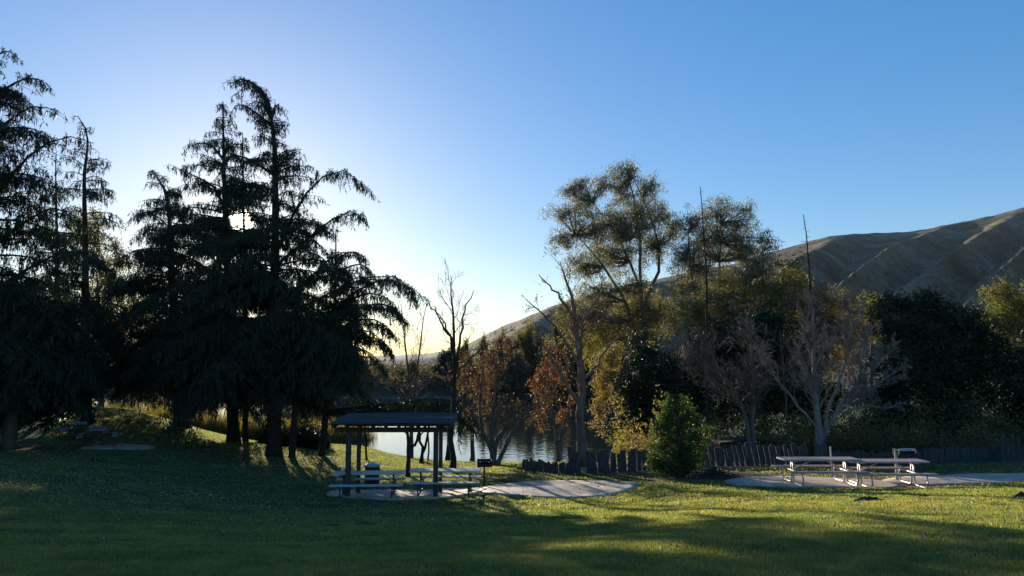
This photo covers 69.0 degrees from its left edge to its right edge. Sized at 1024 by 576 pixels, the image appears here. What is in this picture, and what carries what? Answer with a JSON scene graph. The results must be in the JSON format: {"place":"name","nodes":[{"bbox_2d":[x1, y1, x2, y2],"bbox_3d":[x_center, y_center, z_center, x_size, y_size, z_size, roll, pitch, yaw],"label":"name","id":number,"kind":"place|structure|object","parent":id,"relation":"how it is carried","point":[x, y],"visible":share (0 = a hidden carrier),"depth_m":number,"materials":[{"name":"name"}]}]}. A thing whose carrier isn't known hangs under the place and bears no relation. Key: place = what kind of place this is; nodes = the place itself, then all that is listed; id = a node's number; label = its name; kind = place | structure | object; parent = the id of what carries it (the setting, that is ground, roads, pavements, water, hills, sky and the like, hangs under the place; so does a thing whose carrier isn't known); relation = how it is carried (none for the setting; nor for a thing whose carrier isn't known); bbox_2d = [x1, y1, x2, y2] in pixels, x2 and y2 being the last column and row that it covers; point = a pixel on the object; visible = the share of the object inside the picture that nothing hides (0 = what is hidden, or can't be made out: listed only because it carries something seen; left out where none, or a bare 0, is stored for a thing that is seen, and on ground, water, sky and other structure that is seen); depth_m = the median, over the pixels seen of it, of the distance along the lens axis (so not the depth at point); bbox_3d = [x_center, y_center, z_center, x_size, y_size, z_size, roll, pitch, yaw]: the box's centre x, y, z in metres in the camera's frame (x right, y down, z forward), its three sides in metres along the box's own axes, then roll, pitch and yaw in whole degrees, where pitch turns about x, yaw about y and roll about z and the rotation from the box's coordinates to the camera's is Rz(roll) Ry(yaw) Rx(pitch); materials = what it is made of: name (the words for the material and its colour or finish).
{"place":"outdoors","nodes":[
{"label":"outdoors","id":0,"kind":"place"},
{"bbox_2d":[92,397,650,461],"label":"lake","id":1,"kind":"structure","parent":0,"point":[533,442],"depth_m":66.61,"materials":[{"name":"grey liquid"}]},
{"bbox_2d":[364,462,380,483],"bbox_3d":[-5.422,7.213,28.895,0.630,0.890,0.630,0,-6,0],"label":"litter barrel","id":2,"kind":"object","parent":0,"point":[371,466],"visible":0.66,"depth_m":28.67,"materials":[{"name":"grey paint"}]},
{"bbox_2d":[364,351,442,365],"bbox_3d":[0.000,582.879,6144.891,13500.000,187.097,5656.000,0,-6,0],"label":"hills","id":3,"kind":"structure","parent":0,"point":[427,356],"depth_m":7118.51,"materials":[{"name":"brown soil"}]},
{"bbox_2d":[0,343,1023,575],"bbox_3d":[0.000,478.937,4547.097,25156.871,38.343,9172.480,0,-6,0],"label":"ground","id":4,"kind":"structure","parent":0,"point":[31,440],"depth_m":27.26,"materials":[{"name":"green plant"}]},
{"bbox_2d":[0,271,116,448],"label":"evergreen tree","id":5,"kind":"object","parent":4,"relation":"on","point":[10,436],"visible":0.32,"depth_m":33.62,"materials":[{"name":"green plant"}]},
{"bbox_2d":[19,159,109,405],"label":"cedar tree","id":6,"kind":"object","parent":4,"relation":"on","point":[57,171],"visible":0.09,"depth_m":52.64,"materials":[{"name":"green plant"}]},
{"bbox_2d":[0,46,136,431],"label":"cedar tree","id":7,"kind":"object","parent":4,"relation":"on","point":[14,380],"visible":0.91,"depth_m":33.24,"materials":[{"name":"green plant"}]},
{"bbox_2d":[58,421,95,439],"bbox_3d":[-22.560,7.420,38.830,1.702,0.765,2.380,3,-7,-27],"label":"picnic table","id":8,"kind":"object","parent":4,"relation":"on","point":[82,423],"visible":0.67,"depth_m":38.20,"materials":[{"name":"grey wood"}]},
{"bbox_2d":[58,406,104,420],"bbox_3d":[-26.117,7.562,44.950,2.380,0.765,1.702,2,-6,-14],"label":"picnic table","id":9,"kind":"object","parent":4,"relation":"on","point":[94,407],"visible":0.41,"depth_m":45.19,"materials":[{"name":"grey wood"}]},
{"bbox_2d":[38,115,158,423],"bbox_3d":[-25.484,-1.225,45.273,7.673,19.231,6.998,0,-6,0],"label":"cedar tree","id":10,"kind":"object","parent":4,"relation":"on","point":[101,324],"visible":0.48,"depth_m":45.19,"materials":[{"name":"green plant"}]},
{"bbox_2d":[59,205,162,407],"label":"leafy tree","id":11,"kind":"object","parent":4,"relation":"on","point":[101,278],"visible":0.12,"depth_m":62.37,"materials":[{"name":"green plant"}]},
{"bbox_2d":[81,444,154,449],"bbox_3d":[-18.433,7.540,34.846,3.024,0.393,3.202,0,-6,0],"label":"concrete pad","id":12,"kind":"object","parent":4,"relation":"on","point":[128,446],"visible":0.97,"depth_m":34.89,"materials":[{"name":"grey concrete"}]},
{"bbox_2d":[76,426,117,445],"bbox_3d":[-19.806,7.078,35.648,1.702,0.765,2.380,3,-7,-27],"label":"picnic table","id":13,"kind":"object","parent":12,"relation":"on","point":[98,429],"visible":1,"depth_m":35.15,"materials":[{"name":"grey wood"}]},
{"bbox_2d":[93,170,262,428],"bbox_3d":[-22.262,0.753,50.137,11.465,17.911,10.578,0,-6,0],"label":"cedar tree","id":14,"kind":"object","parent":4,"relation":"on","point":[143,285],"visible":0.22,"depth_m":48.94,"materials":[{"name":"green plant"}]},
{"bbox_2d":[111,101,345,449],"bbox_3d":[-16.104,-1.068,43.118,11.867,20.304,12.474,6,-9,-44],"label":"cedar tree","id":15,"kind":"object","parent":4,"relation":"on","point":[205,227],"visible":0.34,"depth_m":42.13,"materials":[{"name":"green plant"}]},
{"bbox_2d":[201,131,269,441],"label":"cedar tree","id":16,"kind":"object","parent":4,"relation":"on","point":[245,436],"visible":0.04,"depth_m":48.70,"materials":[{"name":"green plant"}]},
{"bbox_2d":[105,401,377,440],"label":"lake reeds","id":17,"kind":"object","parent":4,"relation":"on","point":[220,426],"visible":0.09,"depth_m":64.57,"materials":[{"name":"plant"}]},
{"bbox_2d":[144,76,431,456],"bbox_3d":[-11.506,-1.199,38.355,11.740,20.008,12.574,5,-8,-40],"label":"cedar tree","id":18,"kind":"object","parent":4,"relation":"on","point":[260,344],"visible":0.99,"depth_m":36.76,"materials":[{"name":"green plant"}]},
{"bbox_2d":[254,410,332,449],"bbox_3d":[-13.386,8.514,45.870,6.176,3.071,3.105,-3,-7,24],"label":"shore scrub","id":19,"kind":"object","parent":4,"relation":"on","point":[307,437],"visible":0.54,"depth_m":44.63,"materials":[{"name":"green plant"}]},
{"bbox_2d":[251,279,339,457],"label":"cedar tree","id":20,"kind":"object","parent":4,"relation":"on","point":[295,397],"visible":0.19,"depth_m":37.34,"materials":[{"name":"green plant"}]},
{"bbox_2d":[358,358,382,383],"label":"lakeside tree","id":21,"kind":"object","parent":4,"relation":"on","point":[367,365],"visible":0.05,"depth_m":166.31,"materials":[{"name":"green plant"}]},
{"bbox_2d":[360,367,383,460],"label":"bare tree","id":22,"kind":"object","parent":4,"relation":"on","point":[366,458],"visible":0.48,"depth_m":39.34,"materials":[{"name":"brown plant"}]},
{"bbox_2d":[282,231,487,456],"bbox_3d":[-6.747,2.911,39.138,10.531,12.449,5.405,-2,-6,15],"label":"cedar tree","id":23,"kind":"object","parent":4,"relation":"on","point":[363,338],"visible":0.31,"depth_m":39.36,"materials":[{"name":"green plant"}]},
{"bbox_2d":[326,487,486,500],"bbox_3d":[-3.600,7.152,25.593,5.500,0.532,3.500,0,-6,0],"label":"concrete pad","id":24,"kind":"object","parent":4,"relation":"on","point":[399,494],"visible":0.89,"depth_m":25.41,"materials":[{"name":"grey concrete"}]},
{"bbox_2d":[329,470,405,497],"bbox_3d":[-4.814,6.573,25.041,2.380,0.765,1.702,0,-6,-4],"label":"picnic table","id":25,"kind":"object","parent":24,"relation":"on","point":[393,473],"visible":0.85,"depth_m":24.87,"materials":[{"name":"grey wood"}]},
{"bbox_2d":[328,413,458,496],"bbox_3d":[-3.943,5.882,25.392,4.087,3.088,2.650,0,-6,0],"label":"picnic shelter","id":26,"kind":"object","parent":24,"relation":"on","point":[439,421],"visible":1,"depth_m":24.68,"materials":[{"name":"grey wood"}]},
{"bbox_2d":[407,468,480,495],"bbox_3d":[-2.261,6.544,25.246,2.380,0.765,1.702,0,-6,0],"label":"picnic table","id":27,"kind":"object","parent":24,"relation":"on","point":[420,471],"visible":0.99,"depth_m":25.13,"materials":[{"name":"grey wood"}]},
{"bbox_2d":[396,389,426,476],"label":"bare tree","id":28,"kind":"object","parent":4,"relation":"on","point":[408,462],"visible":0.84,"depth_m":33.40,"materials":[{"name":"brown plant"}]},
{"bbox_2d":[402,360,422,379],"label":"lakeside tree","id":29,"kind":"object","parent":4,"relation":"on","point":[414,370],"visible":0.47,"depth_m":174.36,"materials":[{"name":"green plant"}]},
{"bbox_2d":[392,293,434,458],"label":"bare tree","id":30,"kind":"object","parent":4,"relation":"on","point":[409,380],"visible":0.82,"depth_m":45.71,"materials":[{"name":"brown plant"}]},
{"bbox_2d":[406,391,433,462],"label":"bare tree","id":31,"kind":"object","parent":4,"relation":"on","point":[423,449],"visible":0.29,"depth_m":41.28,"materials":[{"name":"brown plant"}]},
{"bbox_2d":[427,385,434,460],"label":"bare tree","id":32,"kind":"object","parent":4,"relation":"on","point":[428,436],"visible":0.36,"depth_m":43.23,"materials":[{"name":"brown plant"}]},
{"bbox_2d":[424,373,444,383],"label":"lakeside tree","id":33,"kind":"object","parent":4,"relation":"on","point":[434,377],"visible":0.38,"depth_m":168.07,"materials":[{"name":"green plant"}]},
{"bbox_2d":[424,347,467,379],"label":"lakeside tree","id":34,"kind":"object","parent":4,"relation":"on","point":[440,357],"visible":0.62,"depth_m":179.78,"materials":[{"name":"green plant"}]},
{"bbox_2d":[444,342,464,460],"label":"bare tree","id":35,"kind":"object","parent":4,"relation":"on","point":[447,457],"visible":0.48,"depth_m":46.17,"materials":[{"name":"brown plant"}]},
{"bbox_2d":[424,258,495,467],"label":"bare tree","id":36,"kind":"object","parent":4,"relation":"on","point":[453,461],"visible":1,"depth_m":35.84,"materials":[{"name":"brown plant"}]},
{"bbox_2d":[457,337,470,370],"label":"lakeside tree","id":37,"kind":"object","parent":4,"relation":"on","point":[464,349],"visible":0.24,"depth_m":184.13,"materials":[{"name":"green plant"}]},
{"bbox_2d":[456,354,481,394],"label":"lakeside tree","id":38,"kind":"object","parent":4,"relation":"on","point":[474,370],"visible":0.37,"depth_m":153.24,"materials":[{"name":"green plant"}]},
{"bbox_2d":[449,351,495,461],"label":"autumn tree","id":39,"kind":"object","parent":4,"relation":"on","point":[472,448],"visible":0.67,"depth_m":45.48,"materials":[{"name":"brown plant"}]},
{"bbox_2d":[477,459,491,486],"bbox_3d":[-0.994,6.718,26.575,0.520,1.172,0.521,1,-6,-6],"label":"park grill","id":40,"kind":"object","parent":4,"relation":"on","point":[483,463],"visible":0.95,"depth_m":26.59,"materials":[{"name":"black metal"}]},
{"bbox_2d":[473,328,499,373],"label":"lakeside tree","id":41,"kind":"object","parent":4,"relation":"on","point":[482,347],"visible":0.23,"depth_m":164.63,"materials":[{"name":"green plant"}]},
{"bbox_2d":[343,354,630,394],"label":"bank scrub","id":42,"kind":"object","parent":4,"relation":"on","point":[392,368],"visible":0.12,"depth_m":162.23,"materials":[{"name":"green plant"}]},
{"bbox_2d":[477,344,504,394],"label":"lakeside tree","id":43,"kind":"object","parent":4,"relation":"on","point":[495,359],"visible":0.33,"depth_m":150.71,"materials":[{"name":"green plant"}]},
{"bbox_2d":[491,326,512,380],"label":"lakeside tree","id":44,"kind":"object","parent":4,"relation":"on","point":[507,341],"visible":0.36,"depth_m":169.03,"materials":[{"name":"green plant"}]},
{"bbox_2d":[0,449,1007,562],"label":"leaf litter","id":45,"kind":"object","parent":4,"relation":"on","point":[122,484],"visible":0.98,"depth_m":19.30,"materials":[{"name":"brown plant"}]},
{"bbox_2d":[456,340,561,464],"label":"autumn tree","id":46,"kind":"object","parent":4,"relation":"on","point":[492,444],"visible":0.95,"depth_m":39.43,"materials":[{"name":"brown plant"}]},
{"bbox_2d":[499,345,531,397],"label":"lakeside tree","id":47,"kind":"object","parent":4,"relation":"on","point":[518,376],"visible":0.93,"depth_m":149.71,"materials":[{"name":"green plant"}]},
{"bbox_2d":[506,336,528,367],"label":"lakeside tree","id":48,"kind":"object","parent":4,"relation":"on","point":[516,343],"visible":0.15,"depth_m":171.12,"materials":[{"name":"green plant"}]},
{"bbox_2d":[514,317,534,369],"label":"lakeside tree","id":49,"kind":"object","parent":4,"relation":"on","point":[525,333],"visible":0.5,"depth_m":178.74,"materials":[{"name":"green plant"}]},
{"bbox_2d":[522,365,542,389],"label":"lakeside tree","id":50,"kind":"object","parent":4,"relation":"on","point":[530,371],"visible":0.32,"depth_m":158.47,"materials":[{"name":"green plant"}]},
{"bbox_2d":[522,328,544,371],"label":"lakeside tree","id":51,"kind":"object","parent":4,"relation":"on","point":[535,348],"visible":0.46,"depth_m":176.86,"materials":[{"name":"green plant"}]},
{"bbox_2d":[522,457,570,473],"bbox_3d":[1.325,7.644,31.660,0.249,0.960,4.038,3,-7,-28],"label":"board fence","id":52,"kind":"object","parent":4,"relation":"on","point":[539,465],"visible":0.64,"depth_m":31.26,"materials":[{"name":"grey wood"}]},
{"bbox_2d":[533,333,563,396],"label":"lakeside tree","id":53,"kind":"object","parent":4,"relation":"on","point":[554,355],"visible":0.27,"depth_m":151.00,"materials":[{"name":"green plant"}]},
{"bbox_2d":[526,340,577,461],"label":"autumn tree","id":54,"kind":"object","parent":4,"relation":"on","point":[563,419],"visible":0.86,"depth_m":41.49,"materials":[{"name":"orange plant"}]},
{"bbox_2d":[479,480,638,498],"bbox_3d":[1.627,6.943,25.584,5.515,0.450,4.208,0,-6,0],"label":"concrete pad","id":55,"kind":"object","parent":4,"relation":"on","point":[561,489],"visible":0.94,"depth_m":25.23,"materials":[{"name":"grey concrete"}]},
{"bbox_2d":[550,316,567,357],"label":"lakeside tree","id":56,"kind":"object","parent":4,"relation":"on","point":[555,335],"visible":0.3,"depth_m":170.73,"materials":[{"name":"green plant"}]},
{"bbox_2d":[552,354,577,392],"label":"lakeside tree","id":57,"kind":"object","parent":4,"relation":"on","point":[561,359],"visible":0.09,"depth_m":157.17,"materials":[{"name":"green plant"}]},
{"bbox_2d":[557,337,587,398],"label":"lakeside tree","id":58,"kind":"object","parent":4,"relation":"on","point":[572,364],"visible":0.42,"depth_m":148.07,"materials":[{"name":"green plant"}]},
{"bbox_2d":[561,292,588,359],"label":"lakeside tree","id":59,"kind":"object","parent":4,"relation":"on","point":[579,326],"visible":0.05,"depth_m":164.79,"materials":[{"name":"green plant"}]},
{"bbox_2d":[521,243,633,466],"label":"bare tree","id":60,"kind":"object","parent":4,"relation":"on","point":[582,377],"visible":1,"depth_m":34.83,"materials":[{"name":"brown plant"}]},
{"bbox_2d":[574,366,601,398],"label":"lakeside tree","id":61,"kind":"object","parent":4,"relation":"on","point":[589,391],"visible":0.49,"depth_m":144.23,"materials":[{"name":"green plant"}]},
{"bbox_2d":[567,446,609,473],"bbox_3d":[3.067,7.000,29.819,1.754,1.255,0.097,-2,-6,16],"label":"board fence","id":62,"kind":"object","parent":4,"relation":"on","point":[591,464],"visible":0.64,"depth_m":29.76,"materials":[{"name":"grey wood"}]},
{"bbox_2d":[582,334,601,398],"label":"lakeside tree","id":63,"kind":"object","parent":4,"relation":"on","point":[587,370],"visible":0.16,"depth_m":147.83,"materials":[{"name":"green plant"}]},
{"bbox_2d":[582,324,616,397],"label":"lakeside tree","id":64,"kind":"object","parent":4,"relation":"on","point":[593,360],"visible":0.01,"depth_m":148.57,"materials":[{"name":"green plant"}]},
{"bbox_2d":[584,335,626,456],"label":"autumn tree","id":65,"kind":"object","parent":4,"relation":"on","point":[607,359],"visible":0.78,"depth_m":49.45,"materials":[{"name":"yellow plant"}]},
{"bbox_2d":[537,155,684,439],"bbox_3d":[8.582,0.985,60.803,10.716,23.770,9.494,-4,-7,32],"label":"eucalyptus tree","id":66,"kind":"object","parent":4,"relation":"on","point":[619,229],"visible":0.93,"depth_m":60.26,"materials":[{"name":"green plant"}]},
{"bbox_2d":[610,454,612,472],"bbox_3d":[3.980,7.140,29.808,0.140,0.932,0.112,0,-6,0],"label":"stake","id":67,"kind":"object","parent":4,"relation":"on","point":[611,460],"visible":0.8,"depth_m":29.80,"materials":[{"name":"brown wood"}]},
{"bbox_2d":[598,338,630,398],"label":"lakeside tree","id":68,"kind":"object","parent":4,"relation":"on","point":[623,365],"visible":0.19,"depth_m":145.34,"materials":[{"name":"green plant"}]},
{"bbox_2d":[548,294,682,439],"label":"leafy tree","id":69,"kind":"object","parent":4,"relation":"on","point":[601,336],"visible":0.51,"depth_m":61.05,"materials":[{"name":"green plant"}]},
{"bbox_2d":[610,448,660,472],"bbox_3d":[5.098,7.081,30.313,2.405,1.100,0.106,2,-6,-16],"label":"board fence","id":70,"kind":"object","parent":4,"relation":"on","point":[634,463],"visible":0.42,"depth_m":30.21,"materials":[{"name":"grey wood"}]},
{"bbox_2d":[640,388,714,477],"bbox_3d":[5.968,5.375,26.939,2.556,3.467,1.882,-4,-8,35],"label":"garden bush","id":71,"kind":"object","parent":4,"relation":"on","point":[681,455],"visible":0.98,"depth_m":26.73,"materials":[{"name":"green plant"}]},
{"bbox_2d":[599,323,759,450],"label":"evergreen tree","id":72,"kind":"object","parent":4,"relation":"on","point":[642,387],"visible":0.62,"depth_m":46.06,"materials":[{"name":"green plant"}]},
{"bbox_2d":[697,187,715,436],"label":"dead conifer","id":73,"kind":"object","parent":4,"relation":"on","point":[707,339],"visible":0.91,"depth_m":43.85,"materials":[{"name":"brown plant"}]},
{"bbox_2d":[689,464,748,479],"bbox_3d":[7.087,6.360,25.484,2.061,0.680,1.275,0,-6,0],"label":"debris pile","id":74,"kind":"object","parent":4,"relation":"on","point":[712,473],"visible":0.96,"depth_m":25.31,"materials":[{"name":"plant"}]},
{"bbox_2d":[660,193,779,433],"bbox_3d":[16.035,1.886,57.202,9.016,19.101,5.028,0,-6,0],"label":"eucalyptus tree","id":75,"kind":"object","parent":4,"relation":"on","point":[735,254],"visible":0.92,"depth_m":57.41,"materials":[{"name":"green plant"}]},
{"bbox_2d":[660,296,797,460],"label":"bare tree","id":76,"kind":"object","parent":4,"relation":"on","point":[733,394],"visible":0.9,"depth_m":35.66,"materials":[{"name":"grey plant"}]},
{"bbox_2d":[662,246,821,353],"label":"leafy tree","id":77,"kind":"object","parent":4,"relation":"on","point":[772,294],"visible":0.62,"depth_m":51.97,"materials":[{"name":"green plant"}]},
{"bbox_2d":[712,436,784,458],"bbox_3d":[11.483,7.945,36.309,3.122,1.288,1.500,0,-6,0],"label":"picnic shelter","id":78,"kind":"object","parent":4,"relation":"on","point":[726,441],"visible":0.55,"depth_m":35.93,"materials":[{"name":"brown wood"}]},
{"bbox_2d":[723,227,786,433],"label":"eucalyptus tree","id":79,"kind":"object","parent":4,"relation":"on","point":[761,270],"visible":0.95,"depth_m":52.12,"materials":[{"name":"green plant"}]},
{"bbox_2d":[680,301,848,439],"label":"evergreen tree","id":80,"kind":"object","parent":4,"relation":"on","point":[774,321],"visible":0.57,"depth_m":45.22,"materials":[{"name":"green plant"}]},
{"bbox_2d":[696,441,834,465],"bbox_3d":[10.612,7.060,31.360,6.033,1.186,0.325,0,-6,-3],"label":"board fence","id":81,"kind":"object","parent":4,"relation":"on","point":[774,453],"visible":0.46,"depth_m":31.40,"materials":[{"name":"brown wood"}]},
{"bbox_2d":[767,328,809,451],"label":"bare tree","id":82,"kind":"object","parent":4,"relation":"on","point":[784,380],"visible":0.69,"depth_m":39.66,"materials":[{"name":"brown plant"}]},
{"bbox_2d":[801,214,821,393],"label":"dead conifer","id":83,"kind":"object","parent":4,"relation":"on","point":[809,266],"visible":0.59,"depth_m":42.36,"materials":[{"name":"wood"}]},
{"bbox_2d":[724,476,903,487],"bbox_3d":[9.651,6.338,24.026,5.500,0.479,4.000,0,-6,0],"label":"concrete pad","id":84,"kind":"object","parent":4,"relation":"on","point":[777,481],"visible":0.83,"depth_m":23.66,"materials":[{"name":"grey concrete"}]},
{"bbox_2d":[771,457,869,485],"bbox_3d":[9.607,5.715,23.323,2.380,0.765,1.702,0,-6,-1],"label":"picnic table","id":85,"kind":"object","parent":84,"relation":"on","point":[792,460],"visible":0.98,"depth_m":23.24,"materials":[{"name":"grey wood"}]},
{"bbox_2d":[838,459,939,487],"bbox_3d":[11.660,5.753,23.218,2.380,0.765,1.702,0,-6,0],"label":"picnic table","id":86,"kind":"object","parent":84,"relation":"on","point":[913,474],"visible":0.84,"depth_m":23.06,"materials":[{"name":"grey wood"}]},
{"bbox_2d":[611,356,1023,461],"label":"green scrub","id":87,"kind":"object","parent":4,"relation":"on","point":[769,436],"visible":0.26,"depth_m":39.27,"materials":[{"name":"green plant"}]},
{"bbox_2d":[624,383,1015,461],"bbox_3d":[14.288,6.638,36.287,17.522,4.062,3.449,-1,-6,10],"label":"dry scrub","id":88,"kind":"object","parent":4,"relation":"on","point":[876,448],"visible":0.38,"depth_m":34.94,"materials":[{"name":"plant"}]},
{"bbox_2d":[767,278,881,397],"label":"leafy tree","id":89,"kind":"object","parent":4,"relation":"on","point":[830,301],"visible":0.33,"depth_m":49.56,"materials":[{"name":"green plant"}]},
{"bbox_2d":[753,288,911,456],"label":"bare tree","id":90,"kind":"object","parent":4,"relation":"on","point":[816,383],"visible":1,"depth_m":33.72,"materials":[{"name":"grey plant"}]},
{"bbox_2d":[832,289,895,414],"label":"leafy tree","id":91,"kind":"object","parent":4,"relation":"on","point":[868,308],"visible":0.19,"depth_m":57.79,"materials":[{"name":"green plant"}]},
{"bbox_2d":[852,496,883,501],"bbox_3d":[7.446,4.462,15.657,0.661,0.198,0.514,4,-7,-32],"label":"soil mound","id":92,"kind":"object","parent":4,"relation":"on","point":[865,498],"visible":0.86,"depth_m":15.55,"materials":[{"name":"brown soil"}]},
{"bbox_2d":[832,445,1000,463],"bbox_3d":[16.908,7.081,31.284,6.918,0.992,0.282,0,-6,4],"label":"board fence","id":93,"kind":"object","parent":4,"relation":"on","point":[984,452],"visible":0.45,"depth_m":31.25,"materials":[{"name":"grey wood"}]},
{"bbox_2d":[842,285,1017,444],"bbox_3d":[23.718,4.587,41.001,9.979,9.730,7.486,0,-6,0],"label":"oak tree","id":94,"kind":"object","parent":4,"relation":"on","point":[934,348],"visible":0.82,"depth_m":40.80,"materials":[{"name":"green plant"}]},
{"bbox_2d":[882,473,1023,485],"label":"concrete pad","id":95,"kind":"object","parent":4,"relation":"on","point":[974,478],"visible":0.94,"depth_m":24.64,"materials":[{"name":"grey concrete"}]},
{"bbox_2d":[892,448,915,479],"bbox_3d":[13.216,6.032,25.083,0.626,1.291,0.452,0,-6,0],"label":"flat top grill","id":96,"kind":"object","parent":95,"relation":"on","point":[896,452],"visible":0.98,"depth_m":25.05,"materials":[{"name":"black metal"}]},
{"bbox_2d":[968,323,1023,440],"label":"oak tree","id":97,"kind":"object","parent":4,"relation":"on","point":[1013,382],"visible":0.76,"depth_m":39.74,"materials":[{"name":"green plant"}]},
{"bbox_2d":[976,275,1023,374],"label":"leafy tree","id":98,"kind":"object","parent":4,"relation":"on","point":[1009,297],"visible":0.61,"depth_m":55.88,"materials":[{"name":"green plant"}]},
{"bbox_2d":[1000,433,1020,460],"bbox_3d":[20.392,6.586,30.469,0.793,1.316,0.091,0,-6,0],"label":"board fence","id":99,"kind":"object","parent":4,"relation":"on","point":[1004,451],"visible":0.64,"depth_m":30.46,"materials":[{"name":"grey wood"}]},
{"bbox_2d":[0,0,1023,355],"label":"sky","id":100,"kind":"structure","parent":0,"point":[464,120],"materials":[{"name":"blue"}]},
{"bbox_2d":[455,207,1023,364],"bbox_3d":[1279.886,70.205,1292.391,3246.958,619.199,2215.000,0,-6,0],"label":"hill","id":101,"kind":"structure","parent":0,"point":[902,259],"depth_m":927.62,"materials":[{"name":"brown plant"}]},
{"bbox_2d":[430,218,1022,365],"bbox_3d":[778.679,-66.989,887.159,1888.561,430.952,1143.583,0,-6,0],"label":"hill scrub","id":102,"kind":"object","parent":101,"relation":"on","point":[511,330],"visible":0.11,"depth_m":834.72,"materials":[{"name":"green plant"}]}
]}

